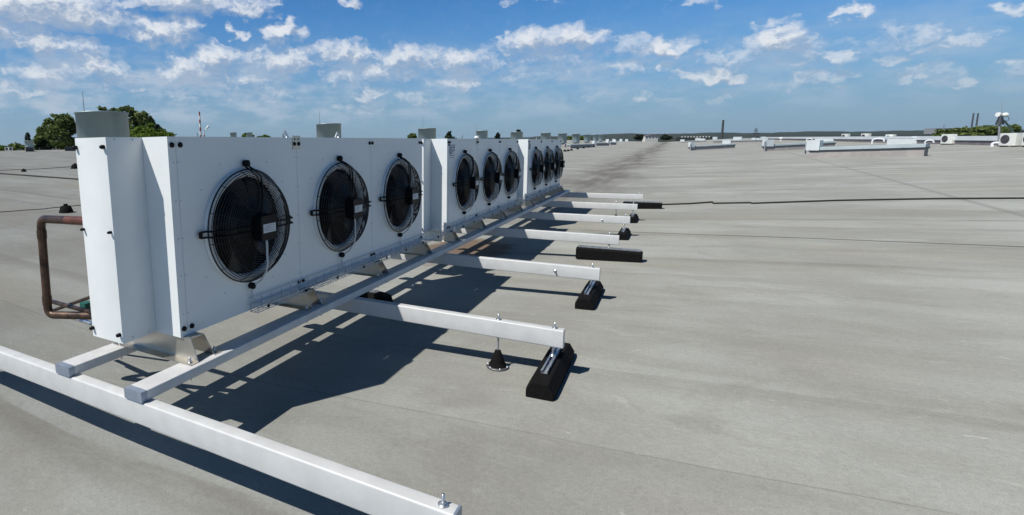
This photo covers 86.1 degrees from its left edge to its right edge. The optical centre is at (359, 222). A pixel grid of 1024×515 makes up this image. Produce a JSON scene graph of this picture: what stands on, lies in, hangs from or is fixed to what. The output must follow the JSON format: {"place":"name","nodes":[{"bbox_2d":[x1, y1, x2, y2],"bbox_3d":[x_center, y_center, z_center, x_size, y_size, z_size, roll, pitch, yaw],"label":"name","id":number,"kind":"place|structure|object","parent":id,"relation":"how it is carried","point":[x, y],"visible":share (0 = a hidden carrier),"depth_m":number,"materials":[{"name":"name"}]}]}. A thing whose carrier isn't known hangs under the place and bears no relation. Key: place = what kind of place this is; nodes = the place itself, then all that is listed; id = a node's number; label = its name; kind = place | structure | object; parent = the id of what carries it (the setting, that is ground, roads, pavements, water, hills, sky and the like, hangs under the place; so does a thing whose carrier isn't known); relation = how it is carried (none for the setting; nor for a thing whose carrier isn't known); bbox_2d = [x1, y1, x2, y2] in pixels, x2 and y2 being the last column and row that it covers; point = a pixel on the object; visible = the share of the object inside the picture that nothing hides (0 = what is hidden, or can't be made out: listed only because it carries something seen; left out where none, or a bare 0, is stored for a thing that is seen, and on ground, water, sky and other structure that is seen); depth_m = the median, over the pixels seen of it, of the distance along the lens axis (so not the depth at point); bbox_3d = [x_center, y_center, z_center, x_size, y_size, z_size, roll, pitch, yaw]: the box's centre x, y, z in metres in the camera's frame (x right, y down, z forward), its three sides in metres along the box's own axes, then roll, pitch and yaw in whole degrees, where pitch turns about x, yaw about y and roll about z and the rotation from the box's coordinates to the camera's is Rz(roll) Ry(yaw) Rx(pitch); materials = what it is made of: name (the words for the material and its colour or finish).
{"place":"outdoors","nodes":[
{"label":"outdoors","id":0,"kind":"place"},
{"bbox_2d":[17,130,923,150],"bbox_3d":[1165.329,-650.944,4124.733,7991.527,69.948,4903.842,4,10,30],"label":"hills","id":1,"kind":"structure","parent":0,"point":[632,135],"depth_m":3810.71,"materials":[{"name":"green plant"}]},
{"bbox_2d":[0,0,1023,145],"label":"sky","id":2,"kind":"structure","parent":0,"point":[373,68],"materials":[{"name":"blue"}]},
{"bbox_2d":[634,134,643,140],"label":"conifer","id":3,"kind":"object","parent":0,"point":[639,137],"visible":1,"depth_m":206.79,"materials":[{"name":"green plant"}]},
{"bbox_2d":[642,134,657,141],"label":"house","id":4,"kind":"structure","parent":0,"point":[650,138],"depth_m":800.74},
{"bbox_2d":[660,134,673,141],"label":"conifer","id":5,"kind":"object","parent":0,"point":[665,137],"visible":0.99,"depth_m":216.72,"materials":[{"name":"green plant"}]},
{"bbox_2d":[667,136,716,141],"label":"hall","id":6,"kind":"structure","parent":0,"point":[675,139],"depth_m":640.23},
{"bbox_2d":[861,133,871,136],"bbox_3d":[57.806,-9.731,59.913,0.432,0.912,0.989,0,8,9],"label":"air conditioner","id":7,"kind":"object","parent":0,"point":[865,134],"visible":0.45,"depth_m":59.67,"materials":[{"name":"white metal"}]},
{"bbox_2d":[924,128,954,133],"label":"apartment block","id":8,"kind":"structure","parent":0,"point":[928,131],"depth_m":1914.36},
{"label":"ground","id":9,"kind":"structure","parent":0,"visible":0},
{"bbox_2d":[0,144,17,150],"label":"bush","id":10,"kind":"object","parent":9,"relation":"on","point":[2,147],"visible":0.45,"depth_m":107.47,"materials":[{"name":"green plant"}]},
{"bbox_2d":[6,142,24,149],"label":"bush","id":11,"kind":"object","parent":9,"relation":"on","point":[16,146],"visible":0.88,"depth_m":99.60,"materials":[{"name":"green plant"}]},
{"bbox_2d":[24,132,30,140],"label":"conifer","id":12,"kind":"object","parent":9,"relation":"on","point":[27,135],"visible":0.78,"depth_m":109.76,"materials":[{"name":"green plant"}]},
{"bbox_2d":[34,140,53,149],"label":"bush","id":13,"kind":"object","parent":9,"relation":"on","point":[42,145],"visible":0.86,"depth_m":83.21,"materials":[{"name":"green plant"}]},
{"bbox_2d":[30,112,76,149],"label":"broadleaf tree","id":14,"kind":"object","parent":9,"relation":"on","point":[61,129],"visible":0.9,"depth_m":83.86,"materials":[{"name":"green plant"}]},
{"bbox_2d":[97,105,151,130],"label":"broadleaf tree","id":15,"kind":"object","parent":9,"relation":"on","point":[136,118],"visible":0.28,"depth_m":89.78,"materials":[{"name":"green plant"}]},
{"bbox_2d":[129,122,176,136],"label":"round tree","id":16,"kind":"object","parent":9,"relation":"on","point":[142,131],"visible":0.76,"depth_m":77.48,"materials":[{"name":"green plant"}]},
{"bbox_2d":[147,118,165,130],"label":"conifer","id":17,"kind":"object","parent":9,"relation":"on","point":[158,126],"visible":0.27,"depth_m":87.43,"materials":[{"name":"green plant"}]},
{"bbox_2d":[199,112,201,136],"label":"chimney","id":18,"kind":"object","parent":9,"relation":"on","point":[200,125],"visible":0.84,"depth_m":895.65,"materials":[{"name":"metal"}]},
{"bbox_2d":[407,133,416,137],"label":"bush","id":19,"kind":"object","parent":9,"relation":"on","point":[411,135],"visible":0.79,"depth_m":135.60,"materials":[{"name":"green plant"}]},
{"bbox_2d":[444,131,456,138],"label":"conifer","id":20,"kind":"object","parent":9,"relation":"on","point":[448,135],"visible":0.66,"depth_m":144.51,"materials":[{"name":"green plant"}]},
{"bbox_2d":[494,132,501,138],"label":"conifer","id":21,"kind":"object","parent":9,"relation":"on","point":[497,136],"visible":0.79,"depth_m":153.50,"materials":[{"name":"green plant"}]},
{"bbox_2d":[721,120,723,138],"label":"chimney","id":22,"kind":"object","parent":9,"relation":"on","point":[722,129],"visible":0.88,"depth_m":897.13,"materials":[{"name":"brick"}]},
{"bbox_2d":[592,134,931,141],"bbox_3d":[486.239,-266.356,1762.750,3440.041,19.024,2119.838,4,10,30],"label":"wooded plain","id":23,"kind":"structure","parent":9,"relation":"on","point":[659,140],"depth_m":1617.89,"materials":[{"name":"green plant"}]},
{"bbox_2d":[931,128,984,135],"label":"broadleaf tree","id":24,"kind":"object","parent":9,"relation":"on","point":[960,132],"visible":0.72,"depth_m":147.80,"materials":[{"name":"green plant"}]},
{"bbox_2d":[955,126,991,135],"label":"broadleaf tree","id":25,"kind":"object","parent":9,"relation":"on","point":[979,129],"visible":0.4,"depth_m":153.65,"materials":[{"name":"green plant"}]},
{"bbox_2d":[981,125,1015,135],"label":"broadleaf tree","id":26,"kind":"object","parent":9,"relation":"on","point":[994,132],"visible":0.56,"depth_m":159.39,"materials":[{"name":"green plant"}]},
{"bbox_2d":[1004,124,1021,132],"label":"broadleaf tree","id":27,"kind":"object","parent":9,"relation":"on","point":[1016,127],"visible":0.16,"depth_m":164.54,"materials":[{"name":"green plant"}]},
{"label":"hall wall","id":28,"kind":"structure","parent":0,"visible":0},
{"bbox_2d":[0,138,1023,514],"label":"roof","id":29,"kind":"structure","parent":28,"relation":"on","point":[732,366],"depth_m":3.70,"materials":[{"name":"grey concrete"}]},
{"bbox_2d":[24,138,33,149],"bbox_3d":[-36.467,-8.844,57.998,0.881,2.238,0.881,4,10,30],"label":"roof vent","id":30,"kind":"object","parent":29,"relation":"on","point":[29,143],"visible":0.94,"depth_m":57.70,"materials":[{"name":"grey metal"}]},
{"bbox_2d":[25,147,33,151],"bbox_3d":[-24.202,-5.372,38.604,0.484,0.370,0.500,-5,9,-24],"label":"duct","id":31,"kind":"object","parent":29,"relation":"on","point":[29,149],"visible":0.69,"depth_m":38.39,"materials":[{"name":"grey metal"}]},
{"bbox_2d":[0,166,70,170],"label":"conductor wire","id":32,"kind":"object","parent":29,"relation":"on","point":[33,169],"visible":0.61,"depth_m":21.96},
{"bbox_2d":[0,173,78,179],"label":"roof cable","id":33,"kind":"object","parent":29,"relation":"on","point":[40,176],"visible":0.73,"depth_m":19.18,"materials":[{"name":"black rubber"}]},
{"bbox_2d":[0,205,80,212],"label":"conductor wire","id":34,"kind":"object","parent":29,"relation":"on","point":[36,209],"visible":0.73,"depth_m":11.16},
{"bbox_2d":[59,204,73,212],"bbox_3d":[-6.275,-0.314,11.237,0.288,0.184,0.288,4,10,30],"label":"wire holder","id":35,"kind":"object","parent":29,"relation":"on","point":[65,208],"visible":1,"depth_m":11.15,"materials":[{"name":"black rubber"}]},
{"bbox_2d":[65,147,75,150],"bbox_3d":[-22.325,-5.723,40.801,0.920,0.370,0.500,-5,9,-26],"label":"duct","id":36,"kind":"object","parent":29,"relation":"on","point":[68,149],"visible":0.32,"depth_m":40.51,"materials":[{"name":"grey metal"}]},
{"bbox_2d":[71,163,77,168],"bbox_3d":[-12.681,-2.539,23.442,0.375,0.240,0.375,4,10,30],"label":"wire holder","id":37,"kind":"object","parent":29,"relation":"on","point":[73,165],"visible":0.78,"depth_m":23.32,"materials":[{"name":"black rubber"}]},
{"bbox_2d":[73,91,129,137],"bbox_3d":[-8.048,-2.509,16.588,1.567,3.264,1.567,4,10,30],"label":"roof vent","id":38,"kind":"object","parent":29,"relation":"on","point":[92,124],"visible":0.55,"depth_m":15.88,"materials":[{"name":"grey metal"}]},
{"bbox_2d":[0,346,461,514],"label":"cross beam","id":39,"kind":"structure","parent":29,"relation":"on","point":[367,493],"depth_m":2.25,"materials":[{"name":"white metal"}]},
{"bbox_2d":[55,343,136,376],"bbox_3d":[1.503,-0.006,8.142,0.131,0.056,12.328,4,10,30],"label":"support rail","id":40,"kind":"object","parent":39,"relation":"on","point":[73,366],"visible":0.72,"depth_m":3.01,"materials":[{"name":"metal"}]},
{"bbox_2d":[124,190,569,403],"bbox_3d":[2.027,0.031,7.833,0.133,0.056,12.328,4,10,30],"label":"support rail","id":41,"kind":"object","parent":39,"relation":"on","point":[152,386],"visible":0.96,"depth_m":3.50,"materials":[{"name":"metal"}]},
{"bbox_2d":[72,130,433,379],"bbox_3d":[-0.360,-0.051,4.335,0.743,1.404,3.663,4,10,30],"label":"fan cooler","id":42,"kind":"object","parent":41,"relation":"on","point":[186,239],"visible":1,"depth_m":3.16,"materials":[{"name":"white metal"}]},
{"bbox_2d":[36,215,91,325],"bbox_3d":[-1.901,0.337,3.572,1.372,0.864,0.382,4,10,30],"label":"copper pipe","id":43,"kind":"object","parent":42,"relation":"attached to","point":[82,313],"visible":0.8,"depth_m":3.47,"materials":[{"name":"brown metal"}]},
{"bbox_2d":[422,135,523,242],"bbox_3d":[1.710,-0.593,7.779,0.743,1.404,3.663,4,10,30],"label":"fan cooler","id":44,"kind":"object","parent":41,"relation":"on","point":[463,179],"visible":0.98,"depth_m":6.73,"materials":[{"name":"white metal"}]},
{"bbox_2d":[249,183,562,312],"bbox_3d":[2.081,-0.186,7.997,0.066,0.095,10.833,4,10,30],"label":"cable tray","id":45,"kind":"object","parent":44,"relation":"attached to","point":[448,232],"visible":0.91,"depth_m":4.67,"materials":[{"name":"metal"}]},
{"bbox_2d":[257,186,560,308],"bbox_3d":[2.099,-0.166,8.013,0.064,0.035,10.774,4,10,30],"label":"tray cable","id":46,"kind":"object","parent":45,"relation":"in","point":[306,290],"visible":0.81,"depth_m":4.76,"materials":[{"name":"black plastic"}]},
{"bbox_2d":[516,137,564,206],"bbox_3d":[3.781,-1.134,11.223,0.743,1.404,3.663,4,10,30],"label":"fan cooler","id":47,"kind":"object","parent":41,"relation":"on","point":[542,164],"visible":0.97,"depth_m":10.39,"materials":[{"name":"white metal"}]},
{"bbox_2d":[230,132,236,136],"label":"roof vent","id":48,"kind":"object","parent":29,"relation":"on","point":[233,134],"visible":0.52,"depth_m":89.35,"materials":[{"name":"grey metal"}]},
{"bbox_2d":[316,111,340,137],"bbox_3d":[-1.569,-4.227,27.363,1.345,3.212,1.345,4,10,30],"label":"roof vent","id":49,"kind":"object","parent":29,"relation":"on","point":[326,130],"visible":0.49,"depth_m":26.73,"materials":[{"name":"grey metal"}]},
{"bbox_2d":[358,289,392,301],"bbox_3d":[0.130,0.778,5.478,0.400,0.161,0.224,4,10,30],"label":"rubber support","id":50,"kind":"object","parent":29,"relation":"on","point":[376,295],"visible":0.35,"depth_m":5.40,"materials":[{"name":"rubber"}]},
{"bbox_2d":[418,127,435,138],"bbox_3d":[4.925,-6.070,38.151,1.347,3.391,1.347,4,10,30],"label":"roof vent","id":51,"kind":"object","parent":29,"relation":"on","point":[426,133],"visible":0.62,"depth_m":37.54,"materials":[{"name":"grey metal"}]},
{"bbox_2d":[476,130,487,138],"bbox_3d":[11.434,-7.691,48.987,1.081,3.116,1.081,4,10,30],"label":"roof vent","id":52,"kind":"object","parent":29,"relation":"on","point":[482,134],"visible":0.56,"depth_m":48.47,"materials":[{"name":"grey metal"}]},
{"bbox_2d":[486,337,508,370],"bbox_3d":[0.990,0.919,3.747,0.160,0.229,0.160,4,10,30],"label":"cone foot","id":53,"kind":"object","parent":29,"relation":"on","point":[497,362],"visible":0.97,"depth_m":3.72},
{"bbox_2d":[511,132,522,138],"bbox_3d":[17.912,-9.110,59.797,1.394,2.449,1.394,4,10,30],"label":"roof vent","id":54,"kind":"object","parent":29,"relation":"on","point":[516,135],"visible":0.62,"depth_m":59.11,"materials":[{"name":"grey metal"}]},
{"bbox_2d":[541,133,550,138],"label":"roof vent","id":55,"kind":"object","parent":29,"relation":"on","point":[545,135],"visible":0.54,"depth_m":72.51,"materials":[{"name":"grey metal"}]},
{"bbox_2d":[526,343,573,401],"bbox_3d":[1.316,0.933,3.577,0.172,0.216,0.800,4,10,30],"label":"rubber support","id":56,"kind":"object","parent":29,"relation":"on","point":[547,378],"visible":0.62,"depth_m":3.38,"materials":[{"name":"rubber"}]},
{"bbox_2d":[311,290,564,348],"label":"cross beam","id":57,"kind":"structure","parent":56,"relation":"on","point":[538,334],"depth_m":3.84,"materials":[{"name":"white metal"}]},
{"bbox_2d":[558,133,566,146],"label":"roof vent","id":58,"kind":"object","parent":29,"relation":"on","point":[562,137],"visible":0.82,"depth_m":83.48,"materials":[{"name":"silver metal"}]},
{"bbox_2d":[572,134,579,143],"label":"roof vent","id":59,"kind":"object","parent":29,"relation":"on","point":[575,138],"visible":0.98,"depth_m":94.97,"materials":[{"name":"silver metal"}]},
{"bbox_2d":[567,141,595,147],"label":"skylight strip","id":60,"kind":"object","parent":29,"relation":"attached to","point":[580,145],"visible":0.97,"depth_m":81.30,"materials":[{"name":"metal"}]},
{"bbox_2d":[584,134,589,143],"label":"roof vent","id":61,"kind":"object","parent":29,"relation":"on","point":[586,138],"visible":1,"depth_m":106.91,"materials":[{"name":"silver metal"}]},
{"bbox_2d":[575,280,602,310],"bbox_3d":[2.331,0.663,5.298,0.172,0.217,0.800,4,10,30],"label":"rubber support","id":62,"kind":"object","parent":29,"relation":"on","point":[588,298],"visible":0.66,"depth_m":5.07,"materials":[{"name":"rubber"}]},
{"bbox_2d":[385,253,600,280],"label":"cross beam","id":63,"kind":"structure","parent":62,"relation":"on","point":[592,272],"depth_m":5.56,"materials":[{"name":"white metal"}]},
{"bbox_2d":[593,134,597,142],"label":"roof vent","id":64,"kind":"object","parent":29,"relation":"on","point":[595,137],"visible":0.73,"depth_m":118.28,"materials":[{"name":"silver metal"}]},
{"bbox_2d":[598,135,602,142],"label":"roof vent","id":65,"kind":"object","parent":29,"relation":"on","point":[600,139],"visible":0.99,"depth_m":127.06,"materials":[{"name":"silver metal"}]},
{"bbox_2d":[595,141,609,145],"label":"skylight strip","id":66,"kind":"object","parent":29,"relation":"attached to","point":[607,143],"visible":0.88,"depth_m":103.11,"materials":[{"name":"metal"}]},
{"bbox_2d":[576,244,642,262],"bbox_3d":[3.340,0.391,7.030,0.800,0.218,0.155,4,10,30],"label":"rubber support","id":67,"kind":"object","parent":29,"relation":"on","point":[608,253],"visible":0.98,"depth_m":6.97,"materials":[{"name":"rubber"}]},
{"bbox_2d":[454,227,618,244],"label":"cross beam","id":68,"kind":"structure","parent":67,"relation":"on","point":[609,238],"depth_m":7.34,"materials":[{"name":"white metal"}]},
{"bbox_2d":[617,224,630,239],"bbox_3d":[4.389,0.126,8.711,0.172,0.217,0.700,4,10,30],"label":"rubber support","id":69,"kind":"object","parent":29,"relation":"on","point":[624,233],"visible":0.98,"depth_m":8.49,"materials":[{"name":"rubber"}]},
{"bbox_2d":[504,211,629,223],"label":"cross beam","id":70,"kind":"structure","parent":69,"relation":"on","point":[625,219],"depth_m":9.06,"materials":[{"name":"white metal"}]},
{"bbox_2d":[630,210,638,222],"bbox_3d":[5.438,-0.145,10.434,0.172,0.216,0.700,4,10,30],"label":"rubber support","id":71,"kind":"object","parent":29,"relation":"on","point":[634,217],"visible":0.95,"depth_m":10.18,"materials":[{"name":"rubber"}]},
{"bbox_2d":[532,200,637,209],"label":"cross beam","id":72,"kind":"structure","parent":71,"relation":"on","point":[596,205],"depth_m":10.75,"materials":[{"name":"white metal"}]},
{"bbox_2d":[623,200,661,208],"bbox_3d":[6.587,-0.432,12.214,0.800,0.206,0.155,4,10,30],"label":"rubber support","id":73,"kind":"object","parent":29,"relation":"on","point":[642,204],"visible":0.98,"depth_m":12.12,"materials":[{"name":"rubber"}]},
{"bbox_2d":[545,192,642,199],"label":"cross beam","id":74,"kind":"structure","parent":73,"relation":"on","point":[639,196],"depth_m":12.59,"materials":[{"name":"white metal"}]},
{"bbox_2d":[680,139,705,142],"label":"skylight strip","id":75,"kind":"object","parent":29,"relation":"attached to","point":[684,141],"visible":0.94,"depth_m":126.78,"materials":[{"name":"metal"}]},
{"bbox_2d":[687,142,735,150],"bbox_3d":[40.944,-8.770,61.052,5.753,1.242,0.710,-2,8,-7],"label":"skylight strip","id":76,"kind":"object","parent":29,"relation":"attached to","point":[691,146],"visible":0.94,"depth_m":60.80,"materials":[{"name":"metal"}]},
{"bbox_2d":[722,140,731,143],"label":"roof box","id":77,"kind":"object","parent":29,"relation":"on","point":[726,141],"visible":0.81,"depth_m":91.97,"materials":[{"name":"white metal"}]},
{"bbox_2d":[713,137,766,142],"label":"skylight strip","id":78,"kind":"object","parent":29,"relation":"attached to","point":[749,141],"visible":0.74,"depth_m":91.89,"materials":[{"name":"metal"}]},
{"bbox_2d":[761,140,835,150],"bbox_3d":[37.555,-6.516,44.964,5.637,1.284,0.710,0,8,6],"label":"skylight strip","id":79,"kind":"object","parent":29,"relation":"attached to","point":[768,145],"visible":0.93,"depth_m":44.87,"materials":[{"name":"metal"}]},
{"bbox_2d":[590,230,1023,246],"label":"conductor wire","id":80,"kind":"object","parent":29,"relation":"on","point":[822,238],"visible":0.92,"depth_m":7.45,"materials":[{"name":"grey metal"}]},
{"bbox_2d":[815,137,833,140],"bbox_3d":[53.898,-9.509,60.891,1.698,0.746,0.897,7,11,42],"label":"roof box","id":81,"kind":"object","parent":29,"relation":"on","point":[828,139],"visible":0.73,"depth_m":60.38,"materials":[{"name":"white metal"}]},
{"bbox_2d":[662,197,1023,204],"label":"black cable","id":82,"kind":"object","parent":29,"relation":"on","point":[842,200],"visible":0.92,"depth_m":11.62,"materials":[{"name":"black rubber"}]},
{"bbox_2d":[804,140,929,157],"bbox_3d":[26.899,-3.785,28.053,0.710,1.326,4.851,-5,9,-28],"label":"skylight strip","id":83,"kind":"object","parent":29,"relation":"attached to","point":[815,148],"visible":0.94,"depth_m":27.81,"materials":[{"name":"metal"}]},
{"bbox_2d":[766,136,997,145],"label":"parapet wall","id":84,"kind":"structure","parent":29,"relation":"on","point":[974,140],"depth_m":42.60,"materials":[{"name":"grey metal"}]},
{"bbox_2d":[886,137,916,144],"bbox_3d":[45.783,-6.865,44.323,1.845,0.637,0.963,7,11,42],"label":"roof box","id":85,"kind":"object","parent":29,"relation":"on","point":[910,140],"visible":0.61,"depth_m":44.01,"materials":[{"name":"white metal"}]},
{"bbox_2d":[940,134,957,144],"bbox_3d":[42.568,-5.996,37.924,0.380,0.810,0.860,0,8,9],"label":"air conditioner","id":86,"kind":"object","parent":29,"relation":"on","point":[946,139],"visible":1,"depth_m":37.84,"materials":[{"name":"white metal"}]},
{"bbox_2d":[995,107,1014,145],"bbox_3d":[38.870,-5.864,31.534,1.262,2.722,0.460,-2,8,-4],"label":"antenna mast","id":87,"kind":"object","parent":29,"relation":"on","point":[1000,121],"visible":0.93,"depth_m":31.46,"materials":[{"name":"white metal"}]},
{"bbox_2d":[998,133,1022,146],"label":"air conditioner","id":88,"kind":"object","parent":29,"relation":"on","point":[1010,139],"visible":0.98,"depth_m":30.16,"materials":[{"name":"white metal"}]}
]}

